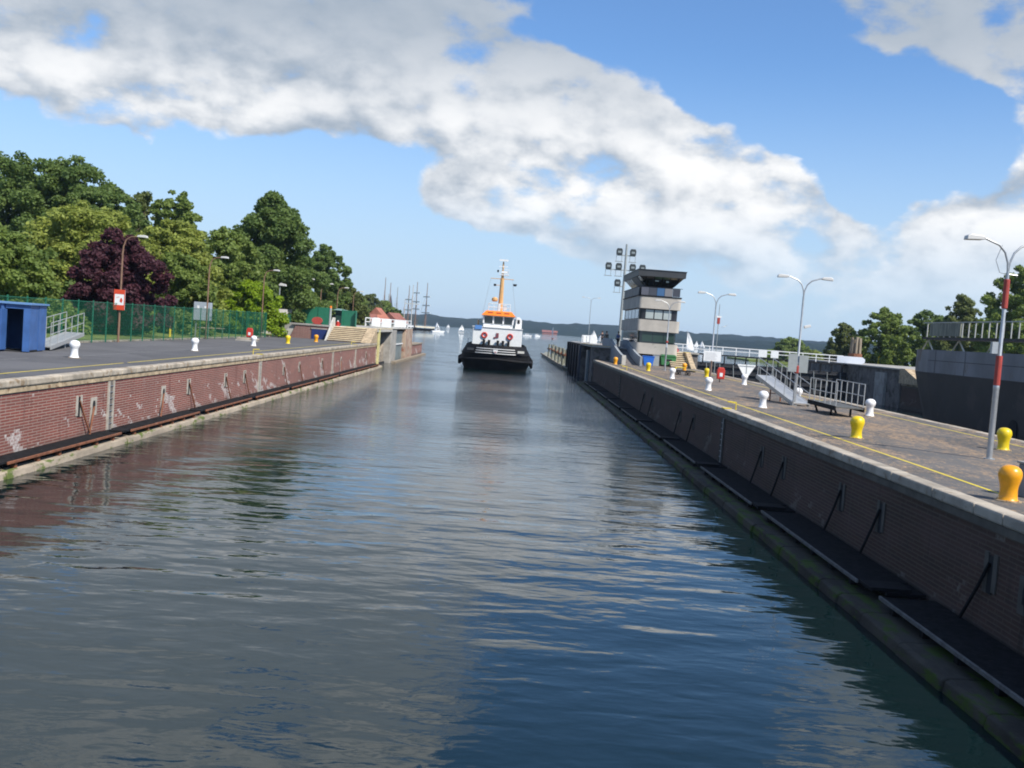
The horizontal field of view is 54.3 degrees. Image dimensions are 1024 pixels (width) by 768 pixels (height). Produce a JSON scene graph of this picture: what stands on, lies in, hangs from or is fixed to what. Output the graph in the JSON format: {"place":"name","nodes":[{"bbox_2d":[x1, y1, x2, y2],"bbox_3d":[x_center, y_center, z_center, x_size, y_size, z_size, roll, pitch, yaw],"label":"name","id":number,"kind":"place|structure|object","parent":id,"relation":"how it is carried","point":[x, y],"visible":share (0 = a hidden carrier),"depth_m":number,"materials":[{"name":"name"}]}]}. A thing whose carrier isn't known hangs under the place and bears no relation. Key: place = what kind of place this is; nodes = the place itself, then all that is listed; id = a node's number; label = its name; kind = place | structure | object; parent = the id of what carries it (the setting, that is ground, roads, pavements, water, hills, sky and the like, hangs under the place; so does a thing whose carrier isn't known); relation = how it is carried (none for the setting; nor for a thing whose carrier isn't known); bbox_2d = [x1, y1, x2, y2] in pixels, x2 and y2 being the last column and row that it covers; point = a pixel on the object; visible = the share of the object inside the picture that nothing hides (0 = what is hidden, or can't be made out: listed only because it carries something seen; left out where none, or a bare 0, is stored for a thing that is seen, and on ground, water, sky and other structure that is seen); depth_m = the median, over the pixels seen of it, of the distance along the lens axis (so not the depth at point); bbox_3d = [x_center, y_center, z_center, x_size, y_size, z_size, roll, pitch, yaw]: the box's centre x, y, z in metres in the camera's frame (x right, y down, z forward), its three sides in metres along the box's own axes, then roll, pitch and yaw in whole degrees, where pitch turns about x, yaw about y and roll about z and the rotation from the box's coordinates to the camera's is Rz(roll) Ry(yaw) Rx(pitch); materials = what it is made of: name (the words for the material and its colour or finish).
{"place":"outdoors","nodes":[
{"label":"outdoors","id":0,"kind":"place"},
{"bbox_2d":[46,328,273,340],"bbox_3d":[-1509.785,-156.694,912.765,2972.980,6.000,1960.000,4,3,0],"label":"lawn","id":1,"kind":"structure","parent":0,"point":[124,337],"depth_m":80.17,"materials":[{"name":"green plant"}]},
{"bbox_2d":[0,150,51,228],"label":"tall tree","id":2,"kind":"object","parent":1,"relation":"on","point":[9,169],"visible":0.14,"depth_m":118.57,"materials":[{"name":"green plant"}]},
{"bbox_2d":[0,222,62,302],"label":"lime tree","id":3,"kind":"object","parent":1,"relation":"on","point":[17,256],"visible":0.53,"depth_m":72.67,"materials":[{"name":"green plant"}]},
{"bbox_2d":[8,227,81,309],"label":"dense tree","id":4,"kind":"object","parent":1,"relation":"on","point":[49,252],"visible":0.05,"depth_m":86.49,"materials":[{"name":"green plant"}]},
{"bbox_2d":[0,154,116,234],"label":"tall tree","id":5,"kind":"object","parent":1,"relation":"on","point":[61,179],"visible":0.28,"depth_m":116.09,"materials":[{"name":"green plant"}]},
{"bbox_2d":[35,296,91,334],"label":"shrub","id":6,"kind":"object","parent":1,"relation":"on","point":[52,310],"visible":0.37,"depth_m":72.19,"materials":[{"name":"green plant"}]},
{"bbox_2d":[20,199,176,314],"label":"lime tree","id":7,"kind":"object","parent":1,"relation":"on","point":[79,225],"visible":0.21,"depth_m":88.70,"materials":[{"name":"green plant"}]},
{"bbox_2d":[54,182,154,235],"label":"tall tree","id":8,"kind":"object","parent":1,"relation":"on","point":[109,195],"visible":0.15,"depth_m":113.61,"materials":[{"name":"green plant"}]},
{"bbox_2d":[60,226,177,334],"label":"purple tree","id":9,"kind":"object","parent":1,"relation":"on","point":[100,268],"visible":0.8,"depth_m":77.16,"materials":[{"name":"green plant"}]},
{"bbox_2d":[128,191,162,232],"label":"thin tree","id":10,"kind":"object","parent":1,"relation":"on","point":[144,198],"visible":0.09,"depth_m":128.35,"materials":[{"name":"green plant"}]},
{"bbox_2d":[142,190,212,254],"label":"round tree","id":11,"kind":"object","parent":1,"relation":"on","point":[182,208],"visible":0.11,"depth_m":123.90,"materials":[{"name":"green plant"}]},
{"bbox_2d":[152,307,203,335],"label":"shrub","id":12,"kind":"object","parent":1,"relation":"on","point":[176,318],"visible":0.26,"depth_m":91.80,"materials":[{"name":"green plant"}]},
{"bbox_2d":[135,218,233,327],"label":"lime tree","id":13,"kind":"object","parent":1,"relation":"on","point":[187,238],"visible":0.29,"depth_m":99.42,"materials":[{"name":"green plant"}]},
{"bbox_2d":[149,251,222,335],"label":"bushy tree","id":14,"kind":"object","parent":1,"relation":"on","point":[189,271],"visible":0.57,"depth_m":93.57,"materials":[{"name":"green plant"}]},
{"bbox_2d":[199,226,269,331],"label":"bushy tree","id":15,"kind":"object","parent":1,"relation":"on","point":[226,242],"visible":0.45,"depth_m":110.81,"materials":[{"name":"green plant"}]},
{"bbox_2d":[210,279,289,337],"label":"bright tree","id":16,"kind":"object","parent":1,"relation":"on","point":[277,321],"visible":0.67,"depth_m":108.43,"materials":[{"name":"green plant"}]},
{"bbox_2d":[231,190,336,331],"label":"tree","id":17,"kind":"object","parent":1,"relation":"on","point":[273,227],"visible":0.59,"depth_m":123.46,"materials":[{"name":"green plant"}]},
{"bbox_2d":[312,243,352,320],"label":"last tree","id":18,"kind":"object","parent":1,"relation":"on","point":[325,258],"visible":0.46,"depth_m":160.99,"materials":[{"name":"green plant"}]},
{"bbox_2d":[332,280,370,325],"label":"tree","id":19,"kind":"object","parent":1,"relation":"on","point":[363,312],"visible":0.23,"depth_m":168.24,"materials":[{"name":"green plant"}]},
{"bbox_2d":[364,293,385,312],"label":"shore tree","id":20,"kind":"object","parent":1,"relation":"on","point":[371,299],"visible":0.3,"depth_m":389.26,"materials":[{"name":"green plant"}]},
{"bbox_2d":[0,336,363,378],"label":"pavement","id":21,"kind":"structure","parent":0,"point":[52,360],"depth_m":54.26,"materials":[{"name":"grey concrete"}]},
{"bbox_2d":[0,301,49,351],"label":"container","id":22,"kind":"object","parent":21,"relation":"on","point":[22,326],"visible":1,"depth_m":48.39,"materials":[{"name":"blue metal"}]},
{"bbox_2d":[0,309,6,349],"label":"door","id":23,"kind":"structure","parent":22,"relation":"in","point":[3,312],"depth_m":46.77,"materials":[{"name":"blue metal"}]},
{"bbox_2d":[45,312,84,349],"bbox_3d":[-24.640,-2.912,54.308,1.060,1.996,8.597,4,3,-13],"label":"gangway","id":24,"kind":"object","parent":21,"relation":"on","point":[57,340],"visible":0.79,"depth_m":54.55,"materials":[{"name":"metal"}]},
{"bbox_2d":[68,340,79,357],"bbox_3d":[-20.163,-1.612,46.021,0.540,0.818,0.540,6,3,23],"label":"bollard","id":25,"kind":"object","parent":21,"relation":"on","point":[74,345],"visible":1,"depth_m":45.88,"materials":[{"name":"white metal"}]},
{"bbox_2d":[113,235,147,341],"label":"arc lamp","id":26,"kind":"object","parent":21,"relation":"on","point":[119,297],"visible":0.98,"depth_m":66.43,"materials":[{"name":"metal"}]},
{"bbox_2d":[0,294,265,342],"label":"fence","id":27,"kind":"object","parent":21,"relation":"on","point":[153,324],"visible":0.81,"depth_m":73.46,"materials":[{"name":"green metal"}]},
{"bbox_2d":[69,336,271,342],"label":"kerb","id":28,"kind":"structure","parent":21,"relation":"on","point":[151,339],"depth_m":72.15,"materials":[{"name":"grey concrete"}]},
{"bbox_2d":[193,302,212,336],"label":"information board","id":29,"kind":"object","parent":21,"relation":"on","point":[200,305],"visible":0.71,"depth_m":87.78,"materials":[{"name":"grey metal"}]},
{"bbox_2d":[284,317,335,339],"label":"cellar wall","id":30,"kind":"structure","parent":21,"relation":"on","point":[303,330],"depth_m":114.82,"materials":[{"name":"red brick"}]},
{"bbox_2d":[311,329,327,339],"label":"door","id":31,"kind":"structure","parent":30,"relation":"in","point":[321,333],"depth_m":114.79,"materials":[{"name":"blue metal"}]},
{"bbox_2d":[327,326,366,342],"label":"steps","id":32,"kind":"structure","parent":21,"relation":"on","point":[345,334],"depth_m":114.00,"materials":[{"name":"beige concrete"}]},
{"bbox_2d":[0,324,1023,767],"bbox_3d":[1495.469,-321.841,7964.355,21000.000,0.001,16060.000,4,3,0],"label":"water","id":33,"kind":"structure","parent":0,"point":[436,556],"depth_m":19.90,"materials":[{"name":"blue liquid"}]},
{"bbox_2d":[0,343,376,455],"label":"quay wall","id":34,"kind":"structure","parent":33,"relation":"in","point":[37,411],"depth_m":42.99,"materials":[{"name":"red brick"}]},
{"bbox_2d":[75,395,90,432],"bbox_3d":[-16.064,1.174,37.385,0.130,1.516,1.053,5,3,11],"label":"mooring recess","id":35,"kind":"object","parent":34,"relation":"attached to","point":[79,410],"visible":1,"depth_m":37.17,"materials":[{"name":"beige"}]},
{"bbox_2d":[89,397,96,433],"bbox_3d":[-16.087,1.211,38.243,0.137,1.387,0.924,4,3,-12],"label":"mooring recess","id":36,"kind":"object","parent":34,"relation":"attached to","point":[93,406],"visible":0.99,"depth_m":38.23,"materials":[{"name":"beige"}]},
{"bbox_2d":[106,380,114,429],"bbox_3d":[-16.093,0.929,40.012,0.062,2.120,0.600,4,3,0],"label":"ladder","id":37,"kind":"object","parent":34,"relation":"attached to","point":[110,404],"visible":0.88,"depth_m":40.02,"materials":[{"name":"metal"}]},
{"bbox_2d":[0,365,382,480],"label":"stone ledge","id":38,"kind":"object","parent":34,"relation":"attached to","point":[20,469],"visible":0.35,"depth_m":40.53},
{"bbox_2d":[0,431,121,468],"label":"fender raft","id":39,"kind":"object","parent":38,"relation":"on","point":[13,460],"visible":1,"depth_m":33.84,"materials":[{"name":"wood"}]},
{"bbox_2d":[104,411,199,434],"bbox_3d":[-15.687,1.690,43.974,0.880,0.290,9.670,4,3,0],"label":"fender raft","id":40,"kind":"object","parent":38,"relation":"on","point":[147,425],"visible":0.95,"depth_m":43.23,"materials":[{"name":"wood"}]},
{"bbox_2d":[185,397,251,413],"bbox_3d":[-15.687,1.151,53.760,0.880,0.290,9.670,4,3,0],"label":"fender raft","id":41,"kind":"object","parent":38,"relation":"on","point":[216,406],"visible":0.98,"depth_m":53.27,"materials":[{"name":"wood"}]},
{"bbox_2d":[241,387,288,399],"bbox_3d":[-15.687,0.612,63.545,0.880,0.290,9.670,4,3,0],"label":"fender raft","id":42,"kind":"object","parent":38,"relation":"on","point":[264,393],"visible":0.98,"depth_m":63.15,"materials":[{"name":"wood"}]},
{"bbox_2d":[281,380,316,389],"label":"fender raft","id":43,"kind":"object","parent":38,"relation":"on","point":[296,385],"visible":0.96,"depth_m":72.96,"materials":[{"name":"metal"}]},
{"bbox_2d":[283,322,412,363],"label":"gate pier","id":44,"kind":"structure","parent":33,"relation":"in","point":[394,343],"depth_m":131.00,"materials":[{"name":"concrete"}]},
{"bbox_2d":[296,307,356,326],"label":"panel fence","id":45,"kind":"object","parent":44,"relation":"on","point":[349,318],"visible":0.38,"depth_m":123.95,"materials":[{"name":"green metal"}]},
{"bbox_2d":[365,317,411,327],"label":"gate railing","id":46,"kind":"object","parent":44,"relation":"on","point":[399,323],"visible":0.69,"depth_m":147.95,"materials":[{"name":"white metal"}]},
{"bbox_2d":[391,342,425,363],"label":"guide wall","id":47,"kind":"structure","parent":33,"relation":"in","point":[416,350],"depth_m":162.69,"materials":[{"name":"red brick"}]},
{"bbox_2d":[403,282,436,330],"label":"tall ship","id":48,"kind":"object","parent":33,"relation":"on","point":[421,328],"visible":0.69,"depth_m":685.00,"materials":[{"name":"beige paint"}]},
{"bbox_2d":[458,259,532,371],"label":"tug boat","id":49,"kind":"object","parent":33,"relation":"on","point":[496,345],"visible":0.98,"depth_m":136.17,"materials":[{"name":"grey metal"}]},
{"bbox_2d":[565,341,698,381],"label":"gate pier","id":50,"kind":"structure","parent":33,"relation":"in","point":[580,357],"depth_m":130.94,"materials":[{"name":"concrete"}]},
{"bbox_2d":[605,244,645,345],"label":"floodlight mast","id":51,"kind":"object","parent":50,"relation":"on","point":[608,266],"visible":0.86,"depth_m":132.20,"materials":[{"name":"grey metal"}]},
{"bbox_2d":[697,353,846,396],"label":"lock gate","id":52,"kind":"structure","parent":50,"relation":"attached to","point":[733,370],"depth_m":130.11,"materials":[{"name":"grey metal"}]},
{"bbox_2d":[675,343,842,363],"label":"walkway railing","id":53,"kind":"object","parent":52,"relation":"on","point":[763,353],"visible":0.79,"depth_m":129.79,"materials":[{"name":"white metal"}]},
{"bbox_2d":[576,381,1023,761],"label":"stone ledge","id":54,"kind":"object","parent":33,"relation":"in","point":[967,689],"visible":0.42,"depth_m":20.88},
{"bbox_2d":[608,399,636,409],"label":"fender raft","id":55,"kind":"object","parent":54,"relation":"on","point":[619,404],"visible":0.96,"depth_m":77.09,"materials":[{"name":"wood"}]},
{"bbox_2d":[621,408,656,422],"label":"fender raft","id":56,"kind":"object","parent":54,"relation":"on","point":[637,415],"visible":0.96,"depth_m":66.86,"materials":[{"name":"wood"}]},
{"bbox_2d":[639,421,684,440],"bbox_3d":[8.527,2.747,57.453,1.260,0.290,9.670,4,3,0],"label":"fender raft","id":57,"kind":"object","parent":54,"relation":"on","point":[660,431],"visible":0.95,"depth_m":56.58,"materials":[{"name":"wood"}]},
{"bbox_2d":[663,439,726,467],"bbox_3d":[8.527,3.308,47.268,1.260,0.290,9.670,4,3,0],"label":"fender raft","id":58,"kind":"object","parent":54,"relation":"on","point":[696,456],"visible":0.99,"depth_m":46.27,"materials":[{"name":"wood"}]},
{"bbox_2d":[700,466,795,512],"bbox_3d":[8.527,3.869,37.084,1.260,0.290,9.670,4,3,0],"label":"fender raft","id":59,"kind":"object","parent":54,"relation":"on","point":[748,492],"visible":0.98,"depth_m":35.84,"materials":[{"name":"wood"}]},
{"bbox_2d":[761,510,925,598],"bbox_3d":[8.527,4.430,26.899,1.260,0.290,9.670,4,3,0],"label":"fender raft","id":60,"kind":"object","parent":54,"relation":"on","point":[853,564],"visible":1,"depth_m":25.37,"materials":[{"name":"metal"}]},
{"bbox_2d":[879,596,1023,705],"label":"fender raft","id":61,"kind":"object","parent":54,"relation":"on","point":[997,664],"visible":1,"depth_m":18.45,"materials":[{"name":"metal"}]},
{"bbox_2d":[592,360,1023,656],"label":"quay wall","id":62,"kind":"structure","parent":33,"relation":"in","point":[933,541],"depth_m":25.38,"materials":[{"name":"brown brick"}]},
{"bbox_2d":[718,401,736,462],"bbox_3d":[9.511,2.200,44.188,0.604,2.920,0.600,4,3,0],"label":"ladder","id":63,"kind":"object","parent":62,"relation":"attached to","point":[721,440],"visible":0.91,"depth_m":44.02,"materials":[{"name":"metal"}]},
{"bbox_2d":[750,445,764,482],"bbox_3d":[9.230,3.049,37.487,0.127,1.517,1.052,4,3,-11],"label":"mooring recess","id":64,"kind":"object","parent":62,"relation":"attached to","point":[760,460],"visible":1,"depth_m":37.29,"materials":[{"name":"black"}]},
{"bbox_2d":[770,455,786,495],"bbox_3d":[9.230,3.214,34.492,0.127,1.517,1.052,4,3,-11],"label":"mooring recess","id":65,"kind":"object","parent":62,"relation":"attached to","point":[782,469],"visible":1,"depth_m":34.29,"materials":[{"name":"black metal"}]},
{"bbox_2d":[823,482,845,529],"bbox_3d":[9.230,3.544,28.501,0.127,1.517,1.052,4,3,-11],"label":"mooring recess","id":66,"kind":"object","parent":62,"relation":"attached to","point":[840,500],"visible":1,"depth_m":28.29,"materials":[{"name":"black metal"}]},
{"bbox_2d":[859,500,885,553],"bbox_3d":[9.230,3.709,25.506,0.127,1.517,1.052,4,3,-11],"label":"mooring recess","id":67,"kind":"object","parent":62,"relation":"attached to","point":[879,521],"visible":1,"depth_m":25.29,"materials":[{"name":"black metal"}]},
{"bbox_2d":[958,550,999,617],"bbox_3d":[9.230,4.028,19.714,0.127,1.517,1.052,4,3,-11],"label":"mooring recess","id":68,"kind":"object","parent":62,"relation":"attached to","point":[988,579],"visible":1,"depth_m":19.49,"materials":[{"name":"black"}]},
{"bbox_2d":[1016,575,1023,647],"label":"mooring recess","id":69,"kind":"object","parent":62,"relation":"attached to","point":[1020,606],"visible":1,"depth_m":18.21,"materials":[{"name":"black metal"}]},
{"bbox_2d":[848,337,861,356],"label":"timber dolphin","id":70,"kind":"object","parent":33,"relation":"in","point":[855,348],"visible":0.38,"depth_m":147.35,"materials":[{"name":"wood"}]},
{"bbox_2d":[900,383,921,412],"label":"quay wall","id":71,"kind":"structure","parent":33,"relation":"in","point":[910,399],"depth_m":109.32,"materials":[{"name":"grey concrete"}]},
{"bbox_2d":[899,368,916,385],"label":"quay cheek","id":72,"kind":"object","parent":71,"relation":"on","point":[907,376],"visible":0.79,"depth_m":109.61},
{"bbox_2d":[915,321,1023,440],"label":"moored ship","id":73,"kind":"object","parent":33,"relation":"on","point":[955,388],"visible":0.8,"depth_m":66.34,"materials":[{"name":"black metal"}]},
{"bbox_2d":[0,0,1023,341],"label":"sky","id":74,"kind":"structure","parent":0,"point":[735,146],"materials":[{"name":"blue"}]},
{"bbox_2d":[402,313,827,343],"bbox_3d":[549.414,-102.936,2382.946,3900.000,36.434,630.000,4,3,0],"label":"hills","id":75,"kind":"structure","parent":0,"point":[573,329],"depth_m":2311.78,"materials":[{"name":"green plant"}]},
{"bbox_2d":[727,357,787,363],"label":"spit","id":76,"kind":"structure","parent":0,"point":[754,360],"depth_m":386.78,"materials":[{"name":"green plant"}]},
{"bbox_2d":[772,337,810,361],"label":"shore tree","id":77,"kind":"object","parent":76,"relation":"on","point":[788,344],"visible":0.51,"depth_m":396.44,"materials":[{"name":"green plant"}]},
{"bbox_2d":[675,339,909,362],"bbox_3d":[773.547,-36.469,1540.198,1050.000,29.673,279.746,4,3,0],"label":"hills","id":78,"kind":"structure","parent":0,"point":[758,344],"depth_m":1540.81,"materials":[{"name":"green plant"}]},
{"bbox_2d":[599,360,1023,514],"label":"pavement island","id":79,"kind":"structure","parent":0,"point":[957,454],"depth_m":36.25,"materials":[{"name":"concrete"}]},
{"bbox_2d":[602,338,642,365],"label":"ramp","id":80,"kind":"structure","parent":79,"relation":"on","point":[630,355],"depth_m":109.74,"materials":[{"name":"metal"}]},
{"bbox_2d":[620,268,687,365],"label":"control tower","id":81,"kind":"structure","parent":79,"relation":"on","point":[644,326],"depth_m":109.48,"materials":[{"name":"grey concrete"}]},
{"bbox_2d":[667,352,688,368],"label":"steps","id":82,"kind":"structure","parent":79,"relation":"on","point":[680,359],"depth_m":108.64,"materials":[{"name":"beige concrete"}]},
{"bbox_2d":[698,291,735,376],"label":"lamp post","id":83,"kind":"object","parent":79,"relation":"on","point":[712,355],"visible":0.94,"depth_m":73.05,"materials":[{"name":"metal"}]},
{"bbox_2d":[756,391,768,408],"bbox_3d":[11.759,0.720,46.750,0.540,0.818,0.540,4,3,-7],"label":"bollard","id":84,"kind":"object","parent":79,"relation":"on","point":[763,396],"visible":1,"depth_m":46.60,"materials":[{"name":"white metal"}]},
{"bbox_2d":[756,357,810,406],"bbox_3d":[14.348,-0.152,52.919,0.960,2.313,4.604,4,3,-11],"label":"gangway","id":85,"kind":"object","parent":79,"relation":"on","point":[778,387],"visible":0.87,"depth_m":52.80,"materials":[{"name":"metal"}]},
{"bbox_2d":[777,274,833,405],"bbox_3d":[14.595,-2.187,50.656,2.792,6.600,0.320,4,3,2],"label":"lamp post","id":86,"kind":"object","parent":79,"relation":"on","point":[797,363],"visible":1,"depth_m":50.59,"materials":[{"name":"metal"}]},
{"bbox_2d":[619,364,998,493],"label":"yellow line island","id":87,"kind":"structure","parent":79,"relation":"on","point":[853,443],"depth_m":30.13,"materials":[{"name":"paint"}]},
{"bbox_2d":[807,377,865,415],"bbox_3d":[14.966,0.624,46.152,1.360,1.627,3.502,4,3,-3],"label":"gangway","id":88,"kind":"object","parent":79,"relation":"on","point":[832,405],"visible":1,"depth_m":45.77,"materials":[{"name":"grey metal"}]},
{"bbox_2d":[848,416,864,438],"bbox_3d":[11.667,1.457,33.761,0.540,0.762,0.540,4,3,-10],"label":"bollard","id":89,"kind":"object","parent":79,"relation":"on","point":[857,423],"visible":1,"depth_m":33.60,"materials":[{"name":"yellow metal"}]},
{"bbox_2d":[694,369,1023,442],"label":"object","id":90,"kind":"structure","parent":79,"relation":"on","point":[895,413],"depth_m":48.59,"materials":[{"name":"brown paint"}]},
{"bbox_2d":[863,399,875,416],"bbox_3d":[16.705,1.098,46.571,0.540,0.818,0.540,7,4,40],"label":"bollard","id":91,"kind":"object","parent":79,"relation":"on","point":[870,404],"visible":1,"depth_m":46.42,"materials":[{"name":"white metal"}]},
{"bbox_2d":[964,234,1023,459],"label":"lamp post","id":92,"kind":"object","parent":79,"relation":"on","point":[995,347],"visible":1,"depth_m":29.59,"materials":[{"name":"metal"}]},
{"bbox_2d":[994,428,1011,450],"bbox_3d":[16.424,1.834,33.331,0.540,0.762,0.540,7,4,43],"label":"bollard","id":93,"kind":"object","parent":79,"relation":"on","point":[1004,435],"visible":1,"depth_m":33.17,"materials":[{"name":"yellow metal"}]},
{"bbox_2d":[993,465,1022,502],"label":"bollard","id":94,"kind":"object","parent":79,"relation":"on","point":[1010,477],"visible":1,"depth_m":20.74,"materials":[{"name":"orange metal"}]},
{"bbox_2d":[1017,461,1023,497],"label":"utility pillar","id":95,"kind":"structure","parent":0,"point":[1021,485],"depth_m":21.72,"materials":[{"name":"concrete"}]},
{"bbox_3d":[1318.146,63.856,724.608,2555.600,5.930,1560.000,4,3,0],"label":"right lawn","id":96,"kind":"structure","parent":0,"visible":0},
{"bbox_2d":[822,322,855,360],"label":"tree","id":97,"kind":"object","parent":96,"relation":"on","point":[842,333],"visible":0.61,"depth_m":200.66,"materials":[{"name":"green plant"}]},
{"bbox_2d":[808,359,914,407],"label":"gate pier","id":98,"kind":"structure","parent":96,"relation":"on","point":[882,383],"depth_m":121.50,"materials":[{"name":"concrete"}]},
{"bbox_2d":[837,356,864,363],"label":"walkway end","id":99,"kind":"object","parent":98,"relation":"on","point":[851,360],"visible":0.88,"depth_m":129.73,"materials":[{"name":"grey"}]},
{"bbox_2d":[850,306,916,365],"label":"tree","id":100,"kind":"object","parent":96,"relation":"on","point":[889,342],"visible":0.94,"depth_m":189.59,"materials":[{"name":"green plant"}]},
{"bbox_2d":[897,309,943,366],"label":"tree","id":101,"kind":"object","parent":96,"relation":"on","point":[919,342],"visible":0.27,"depth_m":194.41,"materials":[{"name":"green plant"}]},
{"bbox_2d":[926,294,989,351],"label":"tree","id":102,"kind":"object","parent":96,"relation":"on","point":[963,309],"visible":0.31,"depth_m":173.29,"materials":[{"name":"green plant"}]},
{"bbox_2d":[970,264,1023,353],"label":"tree","id":103,"kind":"object","parent":96,"relation":"on","point":[993,311],"visible":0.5,"depth_m":156.94,"materials":[{"name":"green plant"}]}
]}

